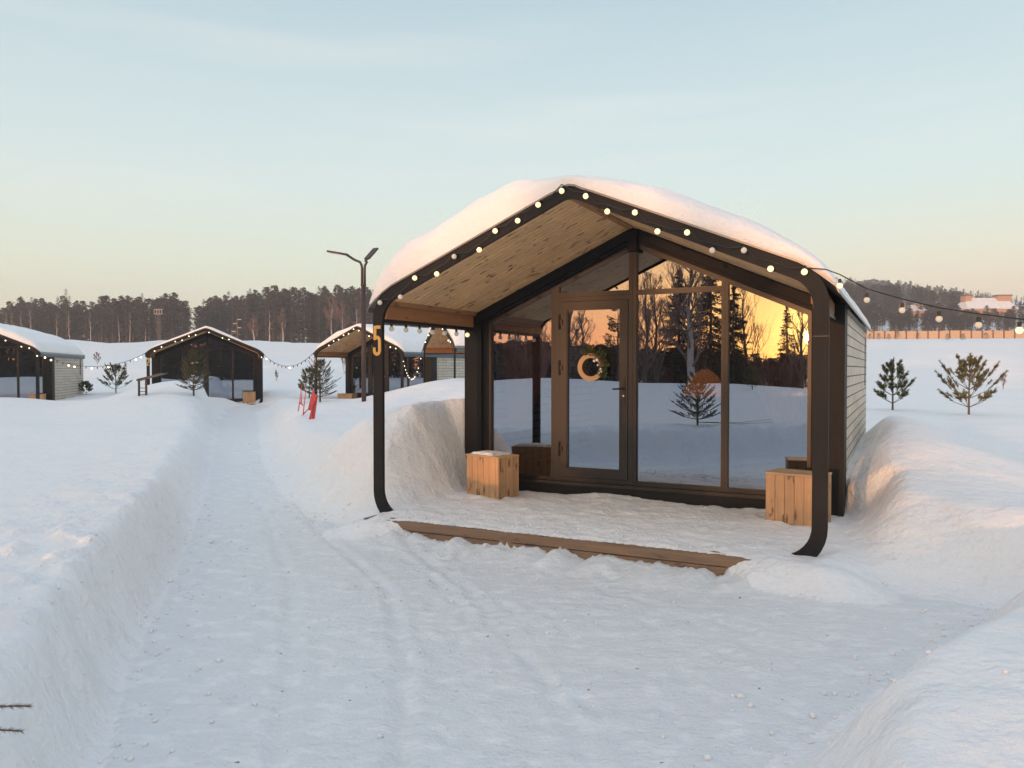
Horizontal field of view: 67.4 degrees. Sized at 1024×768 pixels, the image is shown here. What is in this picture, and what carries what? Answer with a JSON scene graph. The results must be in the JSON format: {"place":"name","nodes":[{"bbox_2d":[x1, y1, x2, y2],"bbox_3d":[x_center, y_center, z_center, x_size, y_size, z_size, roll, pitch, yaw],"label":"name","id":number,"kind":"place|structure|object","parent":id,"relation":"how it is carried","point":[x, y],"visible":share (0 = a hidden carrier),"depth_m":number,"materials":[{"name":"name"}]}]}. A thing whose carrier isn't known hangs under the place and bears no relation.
{"place":"outdoors","nodes":[
{"label":"outdoors","id":0,"kind":"place"},
{"bbox_2d":[0,301,1023,767],"bbox_3d":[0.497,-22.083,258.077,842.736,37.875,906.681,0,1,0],"label":"snow ground","id":1,"kind":"structure","parent":0,"point":[934,489],"depth_m":7.12,"materials":[{"name":"white snow"}]},
{"bbox_2d":[0,702,33,734],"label":"young spruce","id":2,"kind":"object","parent":1,"relation":"on","point":[19,706],"visible":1,"depth_m":2.30,"materials":[{"name":"green plant"}]},
{"bbox_2d":[12,300,28,327],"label":"pine tree","id":3,"kind":"object","parent":1,"relation":"on","point":[22,302],"visible":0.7,"depth_m":199.33,"materials":[{"name":"green plant"}]},
{"bbox_2d":[25,299,43,329],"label":"pine tree","id":4,"kind":"object","parent":1,"relation":"on","point":[34,302],"visible":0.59,"depth_m":201.32,"materials":[{"name":"green plant"}]},
{"bbox_2d":[0,323,84,399],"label":"cabin","id":5,"kind":"object","parent":1,"relation":"on","point":[25,371],"visible":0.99,"depth_m":34.16,"materials":[{"name":"white paint"}]},
{"bbox_2d":[18,345,43,397],"bbox_3d":[-19.677,-0.427,31.412,0.904,2.397,0.080,0,1,-18],"label":"window","id":6,"kind":"structure","parent":5,"relation":"in","point":[18,345],"depth_m":31.28,"materials":[{"name":"brown metal"}]},
{"bbox_2d":[40,353,144,368],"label":"string lights","id":7,"kind":"object","parent":5,"relation":"attached to","point":[93,366],"visible":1,"depth_m":30.67,"materials":[{"name":"black"}]},
{"bbox_2d":[40,303,55,333],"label":"pine tree","id":8,"kind":"object","parent":1,"relation":"on","point":[49,308],"visible":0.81,"depth_m":193.01,"materials":[{"name":"green plant"}]},
{"bbox_2d":[46,307,60,335],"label":"pine tree","id":9,"kind":"object","parent":1,"relation":"on","point":[54,315],"visible":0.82,"depth_m":193.72,"materials":[{"name":"green plant"}]},
{"bbox_2d":[54,304,64,337],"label":"pine tree","id":10,"kind":"object","parent":1,"relation":"on","point":[60,320],"visible":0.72,"depth_m":193.66,"materials":[{"name":"green plant"}]},
{"bbox_2d":[57,300,74,339],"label":"pine tree","id":11,"kind":"object","parent":1,"relation":"on","point":[70,310],"visible":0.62,"depth_m":191.63,"materials":[{"name":"green plant"}]},
{"bbox_2d":[59,289,75,339],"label":"spruce tree","id":12,"kind":"object","parent":1,"relation":"on","point":[66,320],"visible":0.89,"depth_m":187.67,"materials":[{"name":"green plant"}]},
{"bbox_2d":[70,300,82,339],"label":"pine tree","id":13,"kind":"object","parent":1,"relation":"on","point":[75,304],"visible":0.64,"depth_m":203.72,"materials":[{"name":"green plant"}]},
{"bbox_2d":[71,308,84,339],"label":"pine tree","id":14,"kind":"object","parent":1,"relation":"on","point":[79,322],"visible":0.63,"depth_m":203.39,"materials":[{"name":"green plant"}]},
{"bbox_2d":[76,305,89,340],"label":"pine tree","id":15,"kind":"object","parent":1,"relation":"on","point":[82,309],"visible":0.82,"depth_m":197.20,"materials":[{"name":"green plant"}]},
{"bbox_2d":[79,380,92,392],"bbox_3d":[-20.280,0.255,36.474,0.706,0.906,0.674,-1,2,-43],"label":"young pine","id":16,"kind":"object","parent":1,"relation":"on","point":[85,383],"visible":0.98,"depth_m":36.43,"materials":[{"name":"green plant"}]},
{"bbox_2d":[82,309,93,340],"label":"pine tree","id":17,"kind":"object","parent":1,"relation":"on","point":[87,320],"visible":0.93,"depth_m":195.92,"materials":[{"name":"green plant"}]},
{"bbox_2d":[84,302,98,341],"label":"pine tree","id":18,"kind":"object","parent":1,"relation":"on","point":[91,306],"visible":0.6,"depth_m":199.80,"materials":[{"name":"green plant"}]},
{"bbox_2d":[91,296,110,342],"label":"pine tree","id":19,"kind":"object","parent":1,"relation":"on","point":[102,304],"visible":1,"depth_m":191.96,"materials":[{"name":"green plant"}]},
{"bbox_2d":[96,295,116,342],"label":"pine tree","id":20,"kind":"object","parent":1,"relation":"on","point":[108,298],"visible":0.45,"depth_m":197.32,"materials":[{"name":"green plant"}]},
{"bbox_2d":[97,362,132,392],"bbox_3d":[-19.579,-0.220,38.030,1.436,1.781,1.593,0,1,0],"label":"young pine","id":21,"kind":"object","parent":1,"relation":"on","point":[116,368],"visible":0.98,"depth_m":37.95,"materials":[{"name":"green plant"}]},
{"bbox_2d":[106,298,123,342],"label":"pine tree","id":22,"kind":"object","parent":1,"relation":"on","point":[113,300],"visible":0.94,"depth_m":192.48,"materials":[{"name":"green plant"}]},
{"bbox_2d":[117,299,135,342],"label":"pine tree","id":23,"kind":"object","parent":1,"relation":"on","point":[125,309],"visible":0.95,"depth_m":193.40,"materials":[{"name":"green plant"}]},
{"bbox_2d":[127,302,135,342],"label":"pine tree","id":24,"kind":"object","parent":1,"relation":"on","point":[132,304],"visible":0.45,"depth_m":199.31,"materials":[{"name":"green plant"}]},
{"bbox_2d":[131,296,145,340],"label":"pine tree","id":25,"kind":"object","parent":1,"relation":"on","point":[138,314],"visible":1,"depth_m":193.31,"materials":[{"name":"green plant"}]},
{"bbox_2d":[134,294,147,341],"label":"spruce tree","id":26,"kind":"object","parent":1,"relation":"on","point":[141,332],"visible":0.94,"depth_m":193.94,"materials":[{"name":"green plant"}]},
{"bbox_2d":[139,298,157,340],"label":"pine tree","id":27,"kind":"object","parent":1,"relation":"on","point":[148,313],"visible":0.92,"depth_m":194.08,"materials":[{"name":"green plant"}]},
{"bbox_2d":[136,373,167,395],"bbox_3d":[-10.134,0.165,21.637,0.745,0.974,0.300,0,1,0],"label":"ladder stand","id":28,"kind":"object","parent":1,"relation":"on","point":[145,379],"visible":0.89,"depth_m":21.51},
{"bbox_2d":[148,300,166,339],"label":"pine tree","id":29,"kind":"object","parent":1,"relation":"on","point":[158,305],"visible":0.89,"depth_m":192.06,"materials":[{"name":"green plant"}]},
{"bbox_2d":[151,296,169,340],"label":"spruce tree","id":30,"kind":"object","parent":1,"relation":"on","point":[163,338],"visible":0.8,"depth_m":193.58,"materials":[{"name":"green plant"}]},
{"bbox_2d":[161,293,172,339],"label":"pine tree","id":31,"kind":"object","parent":1,"relation":"on","point":[164,299],"visible":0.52,"depth_m":200.85,"materials":[{"name":"green plant"}]},
{"bbox_2d":[162,301,177,339],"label":"pine tree","id":32,"kind":"object","parent":1,"relation":"on","point":[169,331],"visible":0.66,"depth_m":199.94,"materials":[{"name":"green plant"}]},
{"bbox_2d":[165,296,180,338],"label":"pine tree","id":33,"kind":"object","parent":1,"relation":"on","point":[172,300],"visible":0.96,"depth_m":198.43,"materials":[{"name":"green plant"}]},
{"bbox_2d":[168,292,181,337],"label":"pine tree","id":34,"kind":"object","parent":1,"relation":"on","point":[174,294],"visible":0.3,"depth_m":206.07,"materials":[{"name":"green plant"}]},
{"bbox_2d":[174,305,189,334],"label":"pine tree","id":35,"kind":"object","parent":1,"relation":"on","point":[182,320],"visible":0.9,"depth_m":196.28,"materials":[{"name":"green plant"}]},
{"bbox_2d":[176,300,194,333],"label":"pine tree","id":36,"kind":"object","parent":1,"relation":"on","point":[186,307],"visible":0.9,"depth_m":198.03,"materials":[{"name":"green plant"}]},
{"bbox_2d":[176,346,211,395],"bbox_3d":[-9.094,-0.281,22.018,0.992,1.654,0.937,-1,1,-36],"label":"young spruce","id":37,"kind":"object","parent":1,"relation":"on","point":[193,362],"visible":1,"depth_m":21.92,"materials":[{"name":"green plant"}]},
{"bbox_2d":[192,307,207,328],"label":"pine tree","id":38,"kind":"object","parent":1,"relation":"on","point":[202,311],"visible":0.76,"depth_m":205.55,"materials":[{"name":"green plant"}]},
{"bbox_2d":[145,326,263,404],"bbox_3d":[-14.197,-0.725,36.022,4.724,3.706,8.380,0,1,-20],"label":"cabin","id":39,"kind":"object","parent":1,"relation":"on","point":[234,370],"visible":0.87,"depth_m":37.65,"materials":[{"name":"brown paint"}]},
{"bbox_2d":[184,351,205,390],"bbox_3d":[-14.100,-0.409,34.202,0.887,2.142,0.145,0,1,-20],"label":"door","id":40,"kind":"structure","parent":39,"relation":"in","point":[204,352],"depth_m":34.31,"materials":[{"name":"black wood"}]},
{"bbox_2d":[207,349,232,399],"bbox_3d":[-13.145,-0.428,34.591,1.068,2.278,0.080,0,1,-20],"label":"window","id":41,"kind":"structure","parent":39,"relation":"in","point":[207,349],"depth_m":34.43,"materials":[{"name":"brown metal"}]},
{"bbox_2d":[233,347,253,399],"bbox_3d":[-12.214,-0.494,34.921,0.904,2.397,0.080,0,1,-20],"label":"window","id":42,"kind":"structure","parent":39,"relation":"in","point":[233,347],"depth_m":34.82,"materials":[{"name":"brown metal"}]},
{"bbox_2d":[1,291,428,342],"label":"forest mass","id":43,"kind":"object","parent":1,"relation":"on","point":[220,300],"visible":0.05,"depth_m":215.53,"materials":[{"name":"green plant"}]},
{"bbox_2d":[221,292,235,333],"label":"spruce tree","id":44,"kind":"object","parent":1,"relation":"on","point":[228,316],"visible":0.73,"depth_m":208.86,"materials":[{"name":"green plant"}]},
{"bbox_2d":[228,297,239,337],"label":"spruce tree","id":45,"kind":"object","parent":1,"relation":"on","point":[232,316],"visible":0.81,"depth_m":206.41,"materials":[{"name":"green plant"}]},
{"bbox_2d":[231,300,245,331],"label":"pine tree","id":46,"kind":"object","parent":1,"relation":"on","point":[237,309],"visible":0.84,"depth_m":209.02,"materials":[{"name":"green plant"}]},
{"bbox_2d":[234,295,249,339],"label":"pine tree","id":47,"kind":"object","parent":1,"relation":"on","point":[242,297],"visible":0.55,"depth_m":211.92,"materials":[{"name":"green plant"}]},
{"bbox_2d":[239,299,250,340],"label":"pine tree","id":48,"kind":"object","parent":1,"relation":"on","point":[245,329],"visible":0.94,"depth_m":206.57,"materials":[{"name":"green plant"}]},
{"bbox_2d":[243,392,255,402],"bbox_3d":[-11.677,0.594,34.118,0.542,0.502,0.372,0,1,-20],"label":"wooden crate","id":49,"kind":"object","parent":1,"relation":"on","point":[249,397],"visible":0.8,"depth_m":33.95,"materials":[{"name":"brown wood"}]},
{"bbox_2d":[246,312,258,340],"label":"birch tree","id":50,"kind":"object","parent":1,"relation":"on","point":[254,326],"visible":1,"depth_m":119.83,"materials":[{"name":"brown plant"}]},
{"bbox_2d":[250,297,264,340],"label":"spruce tree","id":51,"kind":"object","parent":1,"relation":"on","point":[257,336],"visible":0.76,"depth_m":207.88,"materials":[{"name":"green plant"}]},
{"bbox_2d":[258,289,272,341],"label":"spruce tree","id":52,"kind":"object","parent":1,"relation":"on","point":[266,325],"visible":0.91,"depth_m":206.33,"materials":[{"name":"green plant"}]},
{"bbox_2d":[256,287,278,340],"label":"pine tree","id":53,"kind":"object","parent":1,"relation":"on","point":[267,289],"visible":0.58,"depth_m":209.42,"materials":[{"name":"green plant"}]},
{"bbox_2d":[266,290,277,341],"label":"pine tree","id":54,"kind":"object","parent":1,"relation":"on","point":[271,298],"visible":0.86,"depth_m":206.74,"materials":[{"name":"green plant"}]},
{"bbox_2d":[270,294,289,341],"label":"pine tree","id":55,"kind":"object","parent":1,"relation":"on","point":[279,297],"visible":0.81,"depth_m":204.80,"materials":[{"name":"green plant"}]},
{"bbox_2d":[278,308,286,341],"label":"birch tree","id":56,"kind":"object","parent":1,"relation":"on","point":[283,323],"visible":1,"depth_m":117.85,"materials":[{"name":"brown plant"}]},
{"bbox_2d":[281,289,295,341],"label":"spruce tree","id":57,"kind":"object","parent":1,"relation":"on","point":[290,319],"visible":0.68,"depth_m":212.04,"materials":[{"name":"green plant"}]},
{"bbox_2d":[281,288,303,342],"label":"spruce tree","id":58,"kind":"object","parent":1,"relation":"on","point":[292,324],"visible":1,"depth_m":205.53,"materials":[{"name":"green plant"}]},
{"bbox_2d":[286,287,303,342],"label":"pine tree","id":59,"kind":"object","parent":1,"relation":"on","point":[294,289],"visible":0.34,"depth_m":215.38,"materials":[{"name":"green plant"}]},
{"bbox_2d":[288,290,305,342],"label":"pine tree","id":60,"kind":"object","parent":1,"relation":"on","point":[296,297],"visible":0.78,"depth_m":211.18,"materials":[{"name":"green plant"}]},
{"bbox_2d":[293,291,315,342],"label":"spruce tree","id":61,"kind":"object","parent":1,"relation":"on","point":[304,316],"visible":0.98,"depth_m":208.91,"materials":[{"name":"green plant"}]},
{"bbox_2d":[298,366,317,397],"bbox_3d":[-8.693,-0.019,33.016,1.046,1.600,1.141,0,1,-23],"label":"young pine","id":62,"kind":"object","parent":1,"relation":"on","point":[303,379],"visible":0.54,"depth_m":32.94,"materials":[{"name":"green plant"}]},
{"bbox_2d":[303,293,317,342],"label":"pine tree","id":63,"kind":"object","parent":1,"relation":"on","point":[310,295],"visible":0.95,"depth_m":210.54,"materials":[{"name":"green plant"}]},
{"bbox_2d":[308,389,317,418],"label":"red cutout boards","id":64,"kind":"object","parent":1,"relation":"on","point":[313,403],"visible":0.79,"depth_m":18.22,"materials":[{"name":"paint"}]},
{"bbox_2d":[311,286,329,342],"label":"spruce tree","id":65,"kind":"object","parent":1,"relation":"on","point":[319,327],"visible":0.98,"depth_m":207.60,"materials":[{"name":"green plant"}]},
{"bbox_2d":[300,354,341,401],"bbox_3d":[-6.131,-0.087,24.449,1.353,1.757,1.304,1,1,33],"label":"young spruce","id":66,"kind":"object","parent":1,"relation":"on","point":[320,364],"visible":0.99,"depth_m":24.43,"materials":[{"name":"green plant"}]},
{"bbox_2d":[316,289,333,340],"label":"pine tree","id":67,"kind":"object","parent":1,"relation":"on","point":[325,318],"visible":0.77,"depth_m":207.37,"materials":[{"name":"green plant"}]},
{"bbox_2d":[323,295,339,334],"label":"birch tree","id":68,"kind":"object","parent":1,"relation":"on","point":[330,316],"visible":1,"depth_m":124.85,"materials":[{"name":"brown plant"}]},
{"bbox_2d":[329,284,340,331],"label":"pine tree","id":69,"kind":"object","parent":1,"relation":"on","point":[335,291],"visible":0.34,"depth_m":213.98,"materials":[{"name":"green plant"}]},
{"bbox_2d":[334,301,350,329],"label":"birch tree","id":70,"kind":"object","parent":1,"relation":"on","point":[342,319],"visible":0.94,"depth_m":127.65,"materials":[{"name":"brown plant"}]},
{"bbox_2d":[333,287,352,329],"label":"pine tree","id":71,"kind":"object","parent":1,"relation":"on","point":[341,289],"visible":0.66,"depth_m":205.39,"materials":[{"name":"green plant"}]},
{"bbox_2d":[337,292,352,329],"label":"pine tree","id":72,"kind":"object","parent":1,"relation":"on","point":[348,299],"visible":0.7,"depth_m":206.18,"materials":[{"name":"green plant"}]},
{"bbox_2d":[337,393,356,398],"bbox_3d":[-7.108,0.638,33.156,0.813,0.452,0.372,1,1,28],"label":"wooden crate","id":73,"kind":"object","parent":1,"relation":"on","point":[346,396],"visible":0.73,"depth_m":33.02,"materials":[{"name":"brown wood"}]},
{"bbox_2d":[327,248,378,401],"bbox_3d":[-4.546,-1.594,22.107,1.496,4.776,0.611,0,1,-20],"label":"street lamp","id":74,"kind":"object","parent":1,"relation":"on","point":[372,252],"visible":0.98,"depth_m":21.94,"materials":[{"name":"metal"}]},
{"bbox_2d":[347,288,360,325],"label":"pine tree","id":75,"kind":"object","parent":1,"relation":"on","point":[352,292],"visible":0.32,"depth_m":211.38,"materials":[{"name":"green plant"}]},
{"bbox_2d":[349,287,368,323],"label":"pine tree","id":76,"kind":"object","parent":1,"relation":"on","point":[357,291],"visible":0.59,"depth_m":205.78,"materials":[{"name":"green plant"}]},
{"bbox_2d":[313,323,464,397],"bbox_3d":[-4.480,-0.703,34.335,4.724,3.728,8.380,1,1,28],"label":"cabin","id":77,"kind":"object","parent":1,"relation":"on","point":[409,345],"visible":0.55,"depth_m":32.49,"materials":[{"name":"brown paint"}]},
{"bbox_2d":[352,346,368,397],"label":"window","id":78,"kind":"structure","parent":77,"relation":"in","point":[356,358],"depth_m":33.61,"materials":[{"name":"black glass"}]},
{"bbox_2d":[369,350,385,395],"bbox_3d":[-5.772,-0.386,33.047,0.887,2.142,0.145,1,1,28],"label":"door","id":79,"kind":"structure","parent":77,"relation":"in","point":[371,351],"depth_m":33.22,"materials":[{"name":"brown metal"}]},
{"bbox_2d":[387,348,407,391],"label":"window","id":80,"kind":"structure","parent":77,"relation":"in","point":[393,355],"depth_m":32.67,"materials":[{"name":"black glass"}]},
{"bbox_2d":[408,357,422,386],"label":"window","id":81,"kind":"structure","parent":77,"relation":"in","point":[413,362],"depth_m":32.17,"materials":[{"name":"clear glass"}]},
{"bbox_2d":[423,327,464,382],"bbox_3d":[0.979,-0.660,27.646,8.380,3.779,4.724,0,1,-19],"label":"cabin","id":82,"kind":"object","parent":1,"relation":"on","point":[437,342],"visible":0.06,"depth_m":27.84,"materials":[{"name":"brown paint"}]},
{"bbox_2d":[364,175,872,575],"bbox_3d":[2.249,-0.270,10.647,4.724,3.771,8.286,1,1,27],"label":"cabin","id":83,"kind":"object","parent":1,"relation":"on","point":[656,318],"visible":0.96,"depth_m":9.09,"materials":[{"name":"brown paint"}]},
{"bbox_2d":[386,323,469,336],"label":"string lights","id":84,"kind":"object","parent":83,"relation":"hanging from","point":[419,330],"visible":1,"depth_m":9.10,"materials":[{"name":"beige glass"}]},
{"bbox_2d":[466,450,518,499],"bbox_3d":[-0.236,1.085,9.309,0.542,0.532,0.372,1,1,42],"label":"wooden crate","id":85,"kind":"object","parent":83,"relation":"on","point":[493,474],"visible":0.99,"depth_m":9.16,"materials":[{"name":"brown wood"}]},
{"bbox_2d":[488,286,553,479],"bbox_3d":[0.125,-0.015,9.765,0.923,2.406,0.080,1,1,27],"label":"window","id":86,"kind":"structure","parent":83,"relation":"in","point":[491,323],"depth_m":9.76,"materials":[{"name":"brown metal"}]},
{"bbox_2d":[377,184,807,304],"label":"string lights","id":87,"kind":"object","parent":83,"relation":"attached to","point":[687,231],"visible":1,"depth_m":7.08,"materials":[{"name":"beige glass"}]},
{"bbox_2d":[558,299,627,480],"bbox_3d":[0.971,0.070,9.284,0.887,2.142,0.145,1,1,27],"label":"door","id":88,"kind":"structure","parent":83,"relation":"in","point":[621,473],"depth_m":9.29,"materials":[{"name":"brown wood"}]},
{"bbox_2d":[554,247,632,297],"bbox_3d":[0.988,-1.361,9.301,1.009,0.600,0.080,1,1,27],"label":"window","id":89,"kind":"structure","parent":83,"relation":"in","point":[557,288],"depth_m":9.24,"materials":[{"name":"brown metal"}]},
{"bbox_2d":[578,344,609,380],"bbox_3d":[0.969,-0.264,9.205,0.422,0.459,0.096,1,1,27],"label":"door wreath","id":90,"kind":"object","parent":83,"relation":"attached to","point":[601,365],"depth_m":9.21,"materials":[{"name":"brown wood"}]},
{"bbox_2d":[632,288,724,491],"bbox_3d":[1.916,0.066,8.857,1.068,2.278,0.080,1,1,27],"label":"window","id":91,"kind":"structure","parent":83,"relation":"in","point":[635,372],"depth_m":8.97,"materials":[{"name":"brown metal"}]},
{"bbox_2d":[633,244,724,292],"bbox_3d":[1.916,-1.368,8.830,1.068,0.586,0.080,1,1,27],"label":"window","id":92,"kind":"structure","parent":83,"relation":"in","point":[635,254],"depth_m":8.85,"materials":[{"name":"brown metal"}]},
{"bbox_2d":[683,369,720,482],"bbox_3d":[2.407,0.522,9.587,0.540,1.409,0.540,1,1,27],"label":"floor lamp","id":93,"kind":"object","parent":83,"relation":"on","point":[704,383],"visible":0.95,"depth_m":9.44,"materials":[{"name":"brown"}]},
{"bbox_2d":[724,278,811,494],"bbox_3d":[2.797,0.015,8.410,0.904,2.397,0.080,1,1,27],"label":"window","id":94,"kind":"structure","parent":83,"relation":"in","point":[728,282],"depth_m":8.52,"materials":[{"name":"brown metal"}]},
{"bbox_2d":[737,321,807,438],"bbox_3d":[2.900,-0.044,8.588,0.763,1.302,0.065,1,1,27],"label":"curtain","id":95,"kind":"object","parent":83,"relation":"hanging from","point":[775,353],"visible":1,"depth_m":8.54,"materials":[{"name":"white fabric"}]},
{"bbox_2d":[765,468,831,526],"bbox_3d":[2.869,1.131,7.696,0.542,0.502,0.372,1,1,39],"label":"wooden crate","id":96,"kind":"object","parent":83,"relation":"on","point":[788,496],"visible":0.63,"depth_m":7.59,"materials":[{"name":"brown wood"}]},
{"bbox_2d":[804,267,1023,333],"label":"string lights","id":97,"kind":"object","parent":83,"relation":"hanging from","point":[1019,329],"visible":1,"depth_m":5.35,"materials":[{"name":"beige"}]},
{"bbox_2d":[873,358,916,409],"bbox_3d":[10.275,0.083,20.582,1.061,1.669,1.102,0,1,19],"label":"young pine","id":98,"kind":"object","parent":1,"relation":"on","point":[891,369],"visible":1,"depth_m":20.52,"materials":[{"name":"green plant"}]},
{"bbox_2d":[898,302,927,316],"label":"hill house","id":99,"kind":"structure","parent":1,"relation":"on","point":[914,306],"depth_m":269.86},
{"bbox_2d":[836,277,1023,330],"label":"hill forest mass","id":100,"kind":"object","parent":1,"relation":"on","point":[857,292],"visible":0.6,"depth_m":260.99,"materials":[{"name":"plant"}]},
{"bbox_2d":[867,330,1023,338],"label":"panel fence","id":101,"kind":"object","parent":1,"relation":"on","point":[928,334],"visible":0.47,"depth_m":194.79,"materials":[{"name":"brown wood"}]},
{"bbox_2d":[934,353,1008,414],"bbox_3d":[10.929,0.083,18.252,1.386,1.734,1.419,0,1,0],"label":"young pine","id":102,"kind":"object","parent":1,"relation":"on","point":[971,361],"visible":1,"depth_m":18.22,"materials":[{"name":"green plant"}]},
{"bbox_2d":[954,295,1017,319],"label":"hill house","id":103,"kind":"structure","parent":1,"relation":"on","point":[1001,303],"depth_m":263.83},
{"bbox_2d":[0,0,1023,338],"label":"sky","id":104,"kind":"structure","parent":0,"point":[195,150],"materials":[{"name":"blue"}]},
{"bbox_2d":[104,405,995,767],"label":"snow path","id":105,"kind":"structure","parent":0,"point":[372,685],"depth_m":4.65,"materials":[{"name":"white snow"}]},
{"bbox_2d":[1,437,1015,767],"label":"snow crumbs","id":106,"kind":"object","parent":105,"relation":"on","point":[749,705],"visible":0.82,"depth_m":4.68,"materials":[{"name":"white snow"}]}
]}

